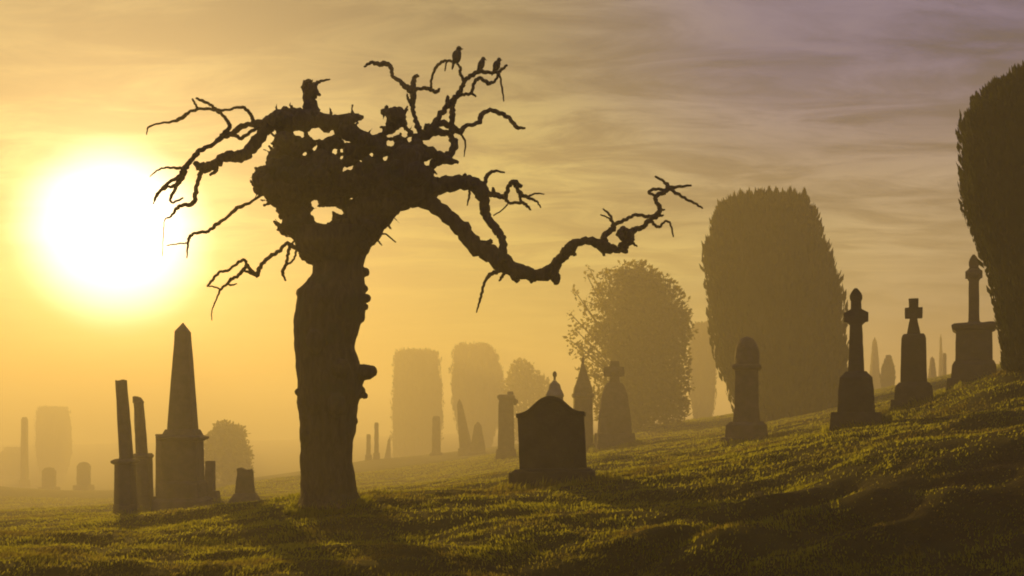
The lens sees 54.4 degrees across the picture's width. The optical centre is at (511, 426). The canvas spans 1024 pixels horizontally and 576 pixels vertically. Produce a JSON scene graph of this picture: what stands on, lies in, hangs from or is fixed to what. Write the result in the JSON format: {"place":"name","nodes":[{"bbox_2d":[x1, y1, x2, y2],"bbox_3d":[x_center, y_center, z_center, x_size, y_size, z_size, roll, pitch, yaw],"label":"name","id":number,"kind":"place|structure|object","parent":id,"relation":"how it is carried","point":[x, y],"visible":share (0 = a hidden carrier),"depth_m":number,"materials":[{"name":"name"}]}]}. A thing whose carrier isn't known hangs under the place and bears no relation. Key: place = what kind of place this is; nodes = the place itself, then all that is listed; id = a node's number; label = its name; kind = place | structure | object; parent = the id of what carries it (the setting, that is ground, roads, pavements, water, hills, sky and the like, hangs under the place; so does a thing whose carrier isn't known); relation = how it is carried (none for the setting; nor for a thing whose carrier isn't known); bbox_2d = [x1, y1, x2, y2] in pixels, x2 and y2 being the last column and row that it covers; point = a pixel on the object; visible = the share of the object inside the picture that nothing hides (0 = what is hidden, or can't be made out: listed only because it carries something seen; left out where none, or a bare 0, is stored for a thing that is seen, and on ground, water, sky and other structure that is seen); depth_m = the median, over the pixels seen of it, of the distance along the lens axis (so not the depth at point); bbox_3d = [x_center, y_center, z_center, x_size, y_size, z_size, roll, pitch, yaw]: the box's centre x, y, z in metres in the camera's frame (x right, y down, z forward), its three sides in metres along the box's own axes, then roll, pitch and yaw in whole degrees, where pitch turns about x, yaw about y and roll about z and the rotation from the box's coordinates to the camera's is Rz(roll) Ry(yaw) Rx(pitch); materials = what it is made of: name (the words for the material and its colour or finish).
{"place":"outdoors","nodes":[
{"label":"outdoors","id":0,"kind":"place"},
{"bbox_2d":[0,363,1023,575],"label":"ground","id":1,"kind":"structure","parent":0,"point":[275,458],"depth_m":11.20,"materials":[{"name":"green plant"}]},
{"bbox_2d":[0,446,20,475],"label":"yew tree","id":2,"kind":"object","parent":1,"relation":"on","point":[10,459],"visible":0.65,"depth_m":237.72,"materials":[{"name":"green plant"}]},
{"bbox_2d":[18,417,30,488],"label":"slim column","id":3,"kind":"structure","parent":1,"relation":"on","point":[24,481],"depth_m":159.57,"materials":[{"name":"stone"}]},
{"bbox_2d":[38,467,59,489],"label":"headstone","id":4,"kind":"object","parent":1,"relation":"on","point":[48,478],"visible":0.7,"depth_m":129.71,"materials":[{"name":"stone"}]},
{"bbox_2d":[33,405,72,473],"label":"yew tree","id":5,"kind":"object","parent":1,"relation":"on","point":[53,441],"visible":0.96,"depth_m":247.19,"materials":[{"name":"green plant"}]},
{"bbox_2d":[73,462,94,489],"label":"round headstone","id":6,"kind":"object","parent":1,"relation":"on","point":[83,478],"visible":0.81,"depth_m":124.72,"materials":[{"name":"stone"}]},
{"bbox_2d":[110,379,139,513],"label":"broken column","id":7,"kind":"structure","parent":1,"relation":"on","point":[126,462],"depth_m":25.84,"materials":[{"name":"stone"}]},
{"bbox_2d":[133,396,153,509],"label":"broken column","id":8,"kind":"structure","parent":1,"relation":"on","point":[144,480],"depth_m":28.85,"materials":[{"name":"stone"}]},
{"bbox_2d":[152,434,161,500],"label":"stone pillar","id":9,"kind":"structure","parent":1,"relation":"on","point":[158,462],"depth_m":28.85,"materials":[{"name":"stone"}]},
{"bbox_2d":[151,323,212,511],"bbox_3d":[-8.918,-0.144,26.999,1.370,5.343,1.367,0,0,-4],"label":"obelisk","id":10,"kind":"object","parent":1,"relation":"on","point":[182,483],"visible":0.94,"depth_m":26.61,"materials":[{"name":"stone"}]},
{"bbox_2d":[205,461,220,500],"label":"pillar","id":11,"kind":"structure","parent":1,"relation":"on","point":[210,479],"depth_m":30.87,"materials":[{"name":"stone"}]},
{"bbox_2d":[204,419,254,483],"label":"round bush","id":12,"kind":"object","parent":1,"relation":"on","point":[225,443],"visible":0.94,"depth_m":99.29,"materials":[{"name":"green plant"}]},
{"bbox_2d":[228,467,259,503],"bbox_3d":[-7.243,1.754,26.999,0.901,1.308,0.900,0,0,-10],"label":"broken headstone","id":13,"kind":"object","parent":1,"relation":"on","point":[245,489],"visible":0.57,"depth_m":26.81,"materials":[{"name":"stone"}]},
{"bbox_2d":[365,434,371,460],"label":"slim post","id":14,"kind":"object","parent":1,"relation":"on","point":[368,455],"visible":0.92,"depth_m":109.78,"materials":[{"name":"stone"}]},
{"bbox_2d":[373,422,379,459],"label":"slim post","id":15,"kind":"object","parent":1,"relation":"on","point":[376,454],"visible":0.91,"depth_m":109.79,"materials":[{"name":"stone"}]},
{"bbox_2d":[384,437,390,457],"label":"leaning post","id":16,"kind":"object","parent":1,"relation":"on","point":[388,452],"visible":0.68,"depth_m":124.77,"materials":[{"name":"stone"}]},
{"bbox_2d":[389,347,443,457],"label":"yew tree","id":17,"kind":"object","parent":1,"relation":"on","point":[416,405],"visible":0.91,"depth_m":171.78,"materials":[{"name":"green plant"}]},
{"bbox_2d":[146,59,702,508],"bbox_3d":[-1.100,-1.948,13.004,6.918,5.997,1.485,0,0,0],"label":"gnarled tree","id":18,"kind":"object","parent":1,"relation":"on","point":[372,197],"visible":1,"depth_m":12.64,"materials":[{"name":"brown plant"}]},
{"bbox_2d":[451,46,462,69],"bbox_3d":[-0.690,-4.673,12.622,0.147,0.294,0.112,4,1,20],"label":"perched bird","id":19,"kind":"object","parent":18,"relation":"on","point":[456,56],"visible":1,"depth_m":12.59},
{"bbox_2d":[477,57,485,70],"bbox_3d":[-0.386,-4.599,12.687,0.117,0.234,0.089,9,-3,-20],"label":"perched bird","id":20,"kind":"object","parent":18,"relation":"on","point":[481,64],"visible":1,"depth_m":12.65},
{"bbox_2d":[491,58,501,75],"bbox_3d":[-0.191,-4.577,12.671,0.117,0.234,0.089,16,8,29],"label":"perched bird","id":21,"kind":"object","parent":18,"relation":"on","point":[496,64],"visible":1,"depth_m":12.64},
{"bbox_2d":[429,416,442,455],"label":"stone post","id":22,"kind":"object","parent":1,"relation":"on","point":[436,443],"visible":0.91,"depth_m":104.58,"materials":[{"name":"stone"}]},
{"bbox_2d":[457,399,470,456],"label":"leaning obelisk","id":23,"kind":"object","parent":1,"relation":"on","point":[464,441],"visible":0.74,"depth_m":94.52,"materials":[{"name":"stone"}]},
{"bbox_2d":[448,341,505,447],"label":"yew tree","id":24,"kind":"object","parent":1,"relation":"on","point":[477,375],"visible":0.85,"depth_m":171.89,"materials":[{"name":"green plant"}]},
{"bbox_2d":[468,422,487,455],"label":"obelisk","id":25,"kind":"object","parent":1,"relation":"on","point":[477,446],"visible":0.81,"depth_m":91.42,"materials":[{"name":"stone"}]},
{"bbox_2d":[495,391,517,459],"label":"urn column","id":26,"kind":"structure","parent":1,"relation":"on","point":[508,401],"depth_m":57.54,"materials":[{"name":"stone"}]},
{"bbox_2d":[499,357,549,441],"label":"tree","id":27,"kind":"object","parent":1,"relation":"on","point":[520,387],"visible":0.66,"depth_m":129.15,"materials":[{"name":"green plant"}]},
{"bbox_2d":[508,396,594,488],"bbox_3d":[0.616,0.281,15.415,1.337,1.513,0.564,-2,-1,6],"label":"headstone","id":28,"kind":"object","parent":1,"relation":"on","point":[551,438],"visible":0.87,"depth_m":15.27,"materials":[{"name":"stone"}]},
{"bbox_2d":[545,371,563,399],"bbox_3d":[1.284,-0.247,29.999,0.842,2.846,0.841,0,0,0],"label":"pinnacle monument","id":29,"kind":"object","parent":1,"relation":"on","point":[554,389],"visible":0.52,"depth_m":29.81,"materials":[{"name":"stone"}]},
{"bbox_2d":[572,357,594,445],"bbox_3d":[3.274,-1.036,45.999,1.147,4.430,1.146,0,0,0],"label":"spire monument","id":30,"kind":"object","parent":1,"relation":"on","point":[583,394],"visible":0.67,"depth_m":45.58,"materials":[{"name":"stone"}]},
{"bbox_2d":[594,361,635,448],"bbox_3d":[4.521,-0.945,43.998,1.710,3.917,1.711,0,0,0],"label":"cross monument","id":31,"kind":"object","parent":1,"relation":"on","point":[614,423],"visible":0.93,"depth_m":43.50,"materials":[{"name":"stone"}]},
{"bbox_2d":[562,259,698,429],"bbox_3d":[7.995,-5.065,66.160,8.680,12.221,6.258,0,0,26],"label":"leafy tree","id":32,"kind":"object","parent":1,"relation":"on","point":[645,320],"visible":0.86,"depth_m":64.75,"materials":[{"name":"green plant"}]},
{"bbox_2d":[688,321,717,418],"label":"yew tree","id":33,"kind":"object","parent":1,"relation":"on","point":[703,373],"visible":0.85,"depth_m":128.91,"materials":[{"name":"green plant"}]},
{"bbox_2d":[720,337,767,444],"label":"domed pillar","id":34,"kind":"structure","parent":1,"relation":"on","point":[746,423],"depth_m":24.70,"materials":[{"name":"stone"}]},
{"bbox_2d":[699,185,848,422],"bbox_3d":[11.948,-5.378,44.990,6.821,10.644,5.770,0,0,0],"label":"yew tree","id":35,"kind":"object","parent":1,"relation":"on","point":[773,287],"visible":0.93,"depth_m":43.04,"materials":[{"name":"green plant"}]},
{"bbox_2d":[829,288,881,430],"bbox_3d":[5.869,-1.133,17.000,0.860,2.450,0.859,0,0,19],"label":"celtic cross","id":36,"kind":"object","parent":1,"relation":"on","point":[856,401],"visible":0.83,"depth_m":16.77,"materials":[{"name":"stone"}]},
{"bbox_2d":[879,354,895,387],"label":"headstone","id":37,"kind":"object","parent":1,"relation":"on","point":[887,375],"visible":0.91,"depth_m":99.59,"materials":[{"name":"grey stone"}]},
{"bbox_2d":[890,298,934,410],"bbox_3d":[8.464,-1.509,21.000,0.925,2.381,0.924,0,0,22],"label":"cross pedestal","id":38,"kind":"object","parent":1,"relation":"on","point":[913,379],"visible":0.77,"depth_m":20.76,"materials":[{"name":"stone"}]},
{"bbox_2d":[928,356,936,377],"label":"short spire","id":39,"kind":"structure","parent":1,"relation":"on","point":[932,371],"depth_m":99.77,"materials":[{"name":"stone"}]},
{"bbox_2d":[938,334,942,375],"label":"tall thin spire","id":40,"kind":"structure","parent":1,"relation":"on","point":[940,372],"depth_m":129.86,"materials":[{"name":"stone"}]},
{"bbox_2d":[942,353,946,375],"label":"thin post","id":41,"kind":"object","parent":1,"relation":"on","point":[944,365],"visible":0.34,"depth_m":99.87,"materials":[{"name":"stone"}]},
{"bbox_2d":[946,254,996,390],"bbox_3d":[11.127,-2.499,24.000,1.211,3.278,1.210,0,0,25],"label":"column cross","id":42,"kind":"object","parent":1,"relation":"on","point":[973,350],"depth_m":23.67,"materials":[{"name":"stone"}]},
{"bbox_2d":[955,59,1023,371],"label":"yew tree","id":43,"kind":"object","parent":1,"relation":"on","point":[990,137],"visible":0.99,"depth_m":17.17,"materials":[{"name":"green plant"}]},
{"bbox_2d":[0,0,1023,444],"label":"sky","id":44,"kind":"structure","parent":0,"point":[855,104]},
{"bbox_2d":[869,337,880,389],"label":"slim spire","id":45,"kind":"structure","parent":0,"point":[874,369],"depth_m":129.58,"materials":[{"name":"stone"}]}
]}

